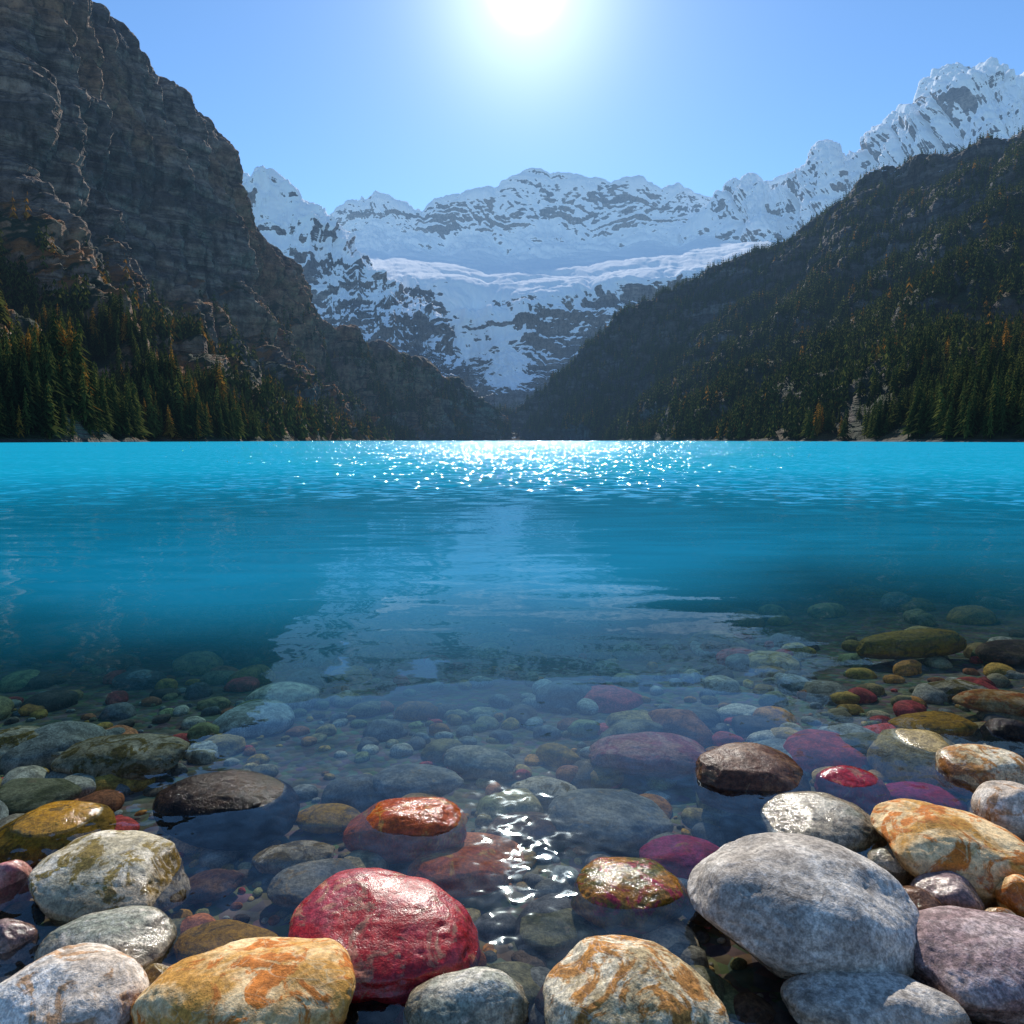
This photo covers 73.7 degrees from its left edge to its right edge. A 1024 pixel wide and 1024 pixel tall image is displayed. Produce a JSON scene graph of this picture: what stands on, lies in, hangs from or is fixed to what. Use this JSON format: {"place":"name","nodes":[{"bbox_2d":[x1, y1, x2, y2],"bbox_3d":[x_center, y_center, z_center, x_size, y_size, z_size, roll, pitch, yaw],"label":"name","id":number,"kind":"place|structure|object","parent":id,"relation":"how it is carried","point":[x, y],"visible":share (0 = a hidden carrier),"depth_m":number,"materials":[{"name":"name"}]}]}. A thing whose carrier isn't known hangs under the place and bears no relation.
{"place":"outdoors","nodes":[
{"label":"outdoors","id":0,"kind":"place"},
{"bbox_2d":[0,0,510,442],"bbox_3d":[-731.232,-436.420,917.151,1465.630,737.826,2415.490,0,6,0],"label":"mountain","id":1,"kind":"structure","parent":0,"point":[114,147],"depth_m":1015.90,"materials":[{"name":"grey stone"}]},
{"bbox_2d":[0,192,511,440],"bbox_3d":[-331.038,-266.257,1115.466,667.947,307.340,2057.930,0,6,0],"label":"conifer forest","id":2,"kind":"object","parent":1,"relation":"on","point":[49,379],"visible":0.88,"depth_m":564.09,"materials":[{"name":"green plant"}]},
{"bbox_2d":[242,165,522,440],"bbox_3d":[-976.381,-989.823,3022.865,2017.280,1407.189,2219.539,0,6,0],"label":"snow peak","id":3,"kind":"structure","parent":0,"point":[346,281],"depth_m":2796.84,"materials":[{"name":"white snow"}]},
{"bbox_2d":[0,441,1023,629],"bbox_3d":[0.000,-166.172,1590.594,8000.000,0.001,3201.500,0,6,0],"label":"lake water","id":4,"kind":"structure","parent":0,"point":[243,534],"depth_m":7.96,"materials":[{"name":"blue liquid"}]},
{"bbox_2d":[0,943,148,1023],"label":"river stone","id":5,"kind":"object","parent":4,"relation":"in","point":[87,983],"visible":0.95,"depth_m":1.15,"materials":[{"name":"grey stone"}]},
{"bbox_2d":[130,937,355,1023],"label":"river stone","id":6,"kind":"object","parent":4,"relation":"in","point":[275,980],"visible":1,"depth_m":1.14,"materials":[{"name":"orange stone"}]},
{"bbox_2d":[543,935,729,1023],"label":"river stone","id":7,"kind":"object","parent":4,"relation":"in","point":[614,979],"visible":1,"depth_m":1.15,"materials":[{"name":"stone"}]},
{"bbox_2d":[780,971,971,1023],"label":"river stone","id":8,"kind":"object","parent":4,"relation":"in","point":[842,997],"visible":0.96,"depth_m":1.16,"materials":[{"name":"stone"}]},
{"bbox_2d":[911,906,1023,1023],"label":"river stone","id":9,"kind":"object","parent":4,"relation":"in","point":[970,961],"visible":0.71,"depth_m":1.23,"materials":[{"name":"stone"}]},
{"bbox_2d":[995,874,1023,917],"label":"river stone","id":10,"kind":"object","parent":4,"relation":"in","point":[1009,892],"visible":0.74,"depth_m":1.46,"materials":[{"name":"orange stone"}]},
{"bbox_2d":[0,573,1023,1023],"bbox_3d":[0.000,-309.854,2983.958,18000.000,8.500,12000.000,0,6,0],"label":"lake bed ground","id":11,"kind":"structure","parent":0,"point":[294,761],"depth_m":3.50,"materials":[{"name":"grey stone"}]},
{"bbox_2d":[0,859,32,910],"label":"river stone","id":12,"kind":"object","parent":11,"relation":"on","point":[14,881],"visible":0.74,"depth_m":1.55,"materials":[{"name":"stone"}]},
{"bbox_2d":[0,918,38,968],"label":"river stone","id":13,"kind":"object","parent":11,"relation":"on","point":[19,942],"visible":0.87,"depth_m":1.36,"materials":[{"name":"stone"}]},
{"bbox_2d":[0,901,44,927],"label":"river stone","id":14,"kind":"object","parent":11,"relation":"on","point":[31,912],"visible":0.52,"depth_m":1.51,"materials":[{"name":"stone"}]},
{"bbox_2d":[0,726,63,763],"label":"river stone","id":15,"kind":"object","parent":11,"relation":"on","point":[12,737],"visible":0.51,"depth_m":2.54,"materials":[{"name":"stone"}]},
{"bbox_2d":[0,778,81,814],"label":"river stone","id":16,"kind":"object","parent":11,"relation":"on","point":[21,795],"visible":0.74,"depth_m":2.11,"materials":[{"name":"stone"}]},
{"bbox_2d":[0,800,115,866],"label":"river stone","id":17,"kind":"object","parent":11,"relation":"on","point":[35,837],"visible":0.69,"depth_m":1.77,"materials":[{"name":"yellow stone"}]},
{"bbox_2d":[34,905,176,969],"bbox_3d":[-0.804,0.870,1.349,0.253,0.123,0.180,0,6,0],"label":"river stone","id":18,"kind":"object","parent":11,"relation":"on","point":[144,937],"visible":0.5,"depth_m":1.34,"materials":[{"name":"grey stone"}]},
{"bbox_2d":[28,830,190,927],"bbox_3d":[-0.916,0.845,1.560,0.331,0.156,0.288,0,6,0],"label":"river stone","id":19,"kind":"object","parent":11,"relation":"on","point":[98,871],"visible":0.77,"depth_m":1.51,"materials":[{"name":"grey stone"}]},
{"bbox_2d":[50,733,189,779],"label":"river stone","id":20,"kind":"object","parent":11,"relation":"on","point":[137,756],"visible":0.87,"depth_m":2.35,"materials":[{"name":"stone"}]},
{"bbox_2d":[144,963,169,985],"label":"river stone","id":21,"kind":"object","parent":11,"relation":"on","point":[153,971],"visible":0.14,"depth_m":1.26,"materials":[{"name":"brown stone"}]},
{"bbox_2d":[167,918,184,952],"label":"river stone","id":22,"kind":"object","parent":11,"relation":"on","point":[177,922],"visible":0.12,"depth_m":1.48,"materials":[{"name":"grey stone"}]},
{"bbox_2d":[182,869,244,903],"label":"river stone","id":23,"kind":"object","parent":11,"relation":"on","point":[208,886],"visible":0.8,"depth_m":1.64,"materials":[{"name":"stone"}]},
{"bbox_2d":[152,769,299,850],"bbox_3d":[-0.813,0.837,1.950,0.401,0.154,0.317,0,6,0],"label":"river stone","id":24,"kind":"object","parent":11,"relation":"on","point":[234,809],"visible":1,"depth_m":1.86,"materials":[{"name":"grey stone"}]},
{"bbox_2d":[173,919,278,961],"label":"river stone","id":25,"kind":"object","parent":11,"relation":"on","point":[203,938],"visible":0.55,"depth_m":1.42,"materials":[{"name":"brown stone"}]},
{"bbox_2d":[251,840,334,874],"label":"river stone","id":26,"kind":"object","parent":11,"relation":"on","point":[275,860],"visible":0.83,"depth_m":1.75,"materials":[{"name":"grey stone"}]},
{"bbox_2d":[267,858,358,908],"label":"river stone","id":27,"kind":"object","parent":11,"relation":"on","point":[294,886],"visible":0.56,"depth_m":1.63,"materials":[{"name":"grey stone"}]},
{"bbox_2d":[295,803,360,833],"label":"river stone","id":28,"kind":"object","parent":11,"relation":"on","point":[330,818],"visible":0.83,"depth_m":1.97,"materials":[{"name":"beige stone"}]},
{"bbox_2d":[345,1000,399,1023],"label":"water","id":29,"kind":"structure","parent":11,"relation":"on","point":[371,1012],"depth_m":1.22,"materials":[{"name":"blue liquid"}]},
{"bbox_2d":[288,868,480,1007],"bbox_3d":[-0.255,0.854,1.380,0.386,0.156,0.311,0,6,0],"label":"river stone","id":30,"kind":"object","parent":11,"relation":"on","point":[398,937],"visible":0.82,"depth_m":1.33,"materials":[{"name":"red stone"}]},
{"bbox_2d":[342,797,467,864],"bbox_3d":[-0.287,0.854,1.827,0.335,0.141,0.206,0,6,0],"label":"river stone","id":31,"kind":"object","parent":11,"relation":"on","point":[399,830],"visible":0.94,"depth_m":1.77,"materials":[{"name":"stone"}]},
{"bbox_2d":[373,763,463,798],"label":"river stone","id":32,"kind":"object","parent":11,"relation":"on","point":[397,781],"visible":0.78,"depth_m":2.17,"materials":[{"name":"grey stone"}]},
{"bbox_2d":[407,846,510,897],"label":"river stone","id":33,"kind":"object","parent":11,"relation":"on","point":[464,871],"visible":0.89,"depth_m":1.66,"materials":[{"name":"red stone"}]},
{"bbox_2d":[403,967,528,1023],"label":"river stone","id":34,"kind":"object","parent":11,"relation":"on","point":[480,995],"visible":1,"depth_m":1.18,"materials":[{"name":"grey stone"}]},
{"bbox_2d":[444,745,515,779],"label":"river stone","id":35,"kind":"object","parent":11,"relation":"on","point":[484,762],"visible":1,"depth_m":2.37,"materials":[{"name":"grey stone"}]},
{"bbox_2d":[484,961,540,1006],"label":"river stone","id":36,"kind":"object","parent":11,"relation":"on","point":[520,972],"visible":0.3,"depth_m":1.33,"materials":[{"name":"grey stone"}]},
{"bbox_2d":[486,811,558,849],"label":"river stone","id":37,"kind":"object","parent":11,"relation":"on","point":[532,830],"visible":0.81,"depth_m":1.90,"materials":[{"name":"grey stone"}]},
{"bbox_2d":[534,985,543,1015],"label":"river stone","id":38,"kind":"object","parent":11,"relation":"on","point":[539,1002],"visible":0.15,"depth_m":1.26,"materials":[{"name":"grey stone"}]},
{"bbox_2d":[511,776,576,803],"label":"river stone","id":39,"kind":"object","parent":11,"relation":"on","point":[546,789],"visible":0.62,"depth_m":2.19,"materials":[{"name":"grey stone"}]},
{"bbox_2d":[519,908,596,952],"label":"river stone","id":40,"kind":"object","parent":11,"relation":"on","point":[565,930],"visible":0.9,"depth_m":1.47,"materials":[{"name":"grey stone"}]},
{"bbox_2d":[548,788,673,850],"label":"river stone","id":41,"kind":"object","parent":11,"relation":"on","point":[615,819],"visible":0.95,"depth_m":1.92,"materials":[{"name":"grey stone"}]},
{"bbox_2d":[571,857,688,933],"bbox_3d":[0.265,0.874,1.559,0.265,0.116,0.213,0,6,0],"label":"river stone","id":42,"kind":"object","parent":11,"relation":"on","point":[629,895],"visible":1,"depth_m":1.50,"materials":[{"name":"brown stone"}]},
{"bbox_2d":[589,732,705,779],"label":"river stone","id":43,"kind":"object","parent":11,"relation":"on","point":[671,756],"visible":0.81,"depth_m":2.35,"materials":[{"name":"purple stone"}]},
{"bbox_2d":[639,834,719,878],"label":"river stone","id":44,"kind":"object","parent":11,"relation":"on","point":[680,856],"visible":0.59,"depth_m":1.77,"materials":[{"name":"purple stone"}]},
{"bbox_2d":[683,889,712,926],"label":"river stone","id":45,"kind":"object","parent":11,"relation":"on","point":[692,914],"visible":0.22,"depth_m":1.53,"materials":[{"name":"stone"}]},
{"bbox_2d":[689,965,724,1000],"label":"river stone","id":46,"kind":"object","parent":11,"relation":"on","point":[713,979],"visible":0.22,"depth_m":1.28,"materials":[{"name":"grey stone"}]},
{"bbox_2d":[719,815,766,841],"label":"river stone","id":47,"kind":"object","parent":11,"relation":"on","point":[734,827],"visible":0.59,"depth_m":1.93,"materials":[{"name":"stone"}]},
{"bbox_2d":[694,742,810,816],"bbox_3d":[0.731,0.824,2.091,0.366,0.189,0.311,0,6,0],"label":"river stone","id":48,"kind":"object","parent":11,"relation":"on","point":[748,778],"visible":0.88,"depth_m":2.00,"materials":[{"name":"brown stone"}]},
{"bbox_2d":[733,992,775,1023],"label":"river stone","id":49,"kind":"object","parent":11,"relation":"on","point":[751,1008],"visible":0.94,"depth_m":1.24,"materials":[{"name":"grey stone"}]},
{"bbox_2d":[687,832,918,979],"bbox_3d":[0.592,0.806,1.396,0.445,0.243,0.368,0,6,0],"label":"river stone","id":50,"kind":"object","parent":11,"relation":"on","point":[786,906],"visible":0.95,"depth_m":1.29,"materials":[{"name":"stone"}]},
{"bbox_2d":[760,791,886,856],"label":"river stone","id":51,"kind":"object","parent":11,"relation":"on","point":[836,820],"visible":0.55,"depth_m":1.75,"materials":[{"name":"grey stone"}]},
{"bbox_2d":[814,765,889,814],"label":"river stone","id":52,"kind":"object","parent":11,"relation":"on","point":[866,791],"visible":0.75,"depth_m":2.00,"materials":[{"name":"red stone"}]},
{"bbox_2d":[839,732,878,755],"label":"river stone","id":53,"kind":"object","parent":11,"relation":"on","point":[861,742],"visible":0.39,"depth_m":2.44,"materials":[{"name":"grey stone"}]},
{"bbox_2d":[866,846,914,885],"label":"river stone","id":54,"kind":"object","parent":11,"relation":"on","point":[884,858],"visible":0.3,"depth_m":1.60,"materials":[{"name":"grey stone"}]},
{"bbox_2d":[856,628,966,658],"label":"river stone","id":55,"kind":"object","parent":11,"relation":"on","point":[916,643],"visible":0.97,"depth_m":3.63,"materials":[{"name":"green stone"}]},
{"bbox_2d":[903,886,943,910],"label":"river stone","id":56,"kind":"object","parent":11,"relation":"on","point":[921,899],"visible":0.13,"depth_m":1.45,"materials":[{"name":"brown stone"}]},
{"bbox_2d":[886,781,967,811],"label":"river stone","id":57,"kind":"object","parent":11,"relation":"on","point":[930,793],"visible":0.62,"depth_m":2.02,"materials":[{"name":"purple stone"}]},
{"bbox_2d":[888,711,977,741],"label":"river stone","id":58,"kind":"object","parent":11,"relation":"on","point":[952,727],"visible":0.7,"depth_m":2.52,"materials":[{"name":"yellow stone"}]},
{"bbox_2d":[870,798,1023,906],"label":"river stone","id":59,"kind":"object","parent":11,"relation":"on","point":[983,857],"visible":0.83,"depth_m":1.57,"materials":[{"name":"orange stone"}]},
{"bbox_2d":[910,870,984,910],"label":"river stone","id":60,"kind":"object","parent":11,"relation":"on","point":[948,888],"visible":0.54,"depth_m":1.48,"materials":[{"name":"grey stone"}]},
{"bbox_2d":[927,679,987,700],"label":"river stone","id":61,"kind":"object","parent":11,"relation":"on","point":[950,688],"visible":0.54,"depth_m":2.99,"materials":[{"name":"grey stone"}]},
{"bbox_2d":[935,744,1023,796],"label":"river stone","id":62,"kind":"object","parent":11,"relation":"on","point":[965,769],"visible":0.79,"depth_m":2.03,"materials":[{"name":"stone"}]},
{"bbox_2d":[952,689,1023,716],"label":"river stone","id":63,"kind":"object","parent":11,"relation":"on","point":[998,701],"visible":0.91,"depth_m":2.73,"materials":[{"name":"brown stone"}]},
{"bbox_2d":[971,780,1023,841],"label":"river stone","id":64,"kind":"object","parent":11,"relation":"on","point":[1000,803],"visible":0.76,"depth_m":1.76,"materials":[{"name":"white stone"}]},
{"bbox_2d":[975,639,1023,664],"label":"river stone","id":65,"kind":"object","parent":11,"relation":"on","point":[1008,651],"visible":0.98,"depth_m":3.51,"materials":[{"name":"grey stone"}]},
{"bbox_2d":[985,907,1015,914],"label":"river stone","id":66,"kind":"object","parent":11,"relation":"on","point":[998,909],"visible":0.11,"depth_m":1.41,"materials":[{"name":"brown stone"}]},
{"bbox_2d":[979,718,1023,752],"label":"river stone","id":67,"kind":"object","parent":11,"relation":"on","point":[1005,733],"visible":0.94,"depth_m":2.34,"materials":[{"name":"grey stone"}]},
{"bbox_2d":[92,0,1023,214],"label":"sky","id":68,"kind":"structure","parent":0,"point":[416,102],"materials":[{"name":"blue"}]},
{"bbox_2d":[330,168,786,410],"bbox_3d":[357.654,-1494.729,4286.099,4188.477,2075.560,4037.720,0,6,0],"label":"glacier mountain","id":69,"kind":"structure","parent":0,"point":[528,280],"depth_m":4434.65,"materials":[{"name":"white snow"}]},
{"bbox_2d":[498,130,1023,441],"bbox_3d":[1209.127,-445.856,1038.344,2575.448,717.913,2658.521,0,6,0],"label":"mountain","id":70,"kind":"structure","parent":0,"point":[914,175],"depth_m":1413.02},
{"bbox_2d":[499,126,1023,440],"bbox_3d":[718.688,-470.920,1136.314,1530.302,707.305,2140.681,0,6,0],"label":"conifer forest","id":71,"kind":"object","parent":70,"relation":"on","point":[985,392],"visible":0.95,"depth_m":934.07,"materials":[{"name":"green plant"}]},
{"bbox_2d":[680,57,1023,242],"bbox_3d":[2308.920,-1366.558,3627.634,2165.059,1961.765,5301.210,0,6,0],"label":"snow peak","id":72,"kind":"structure","parent":0,"point":[954,105],"depth_m":3709.41,"materials":[{"name":"white snow"}]}
]}

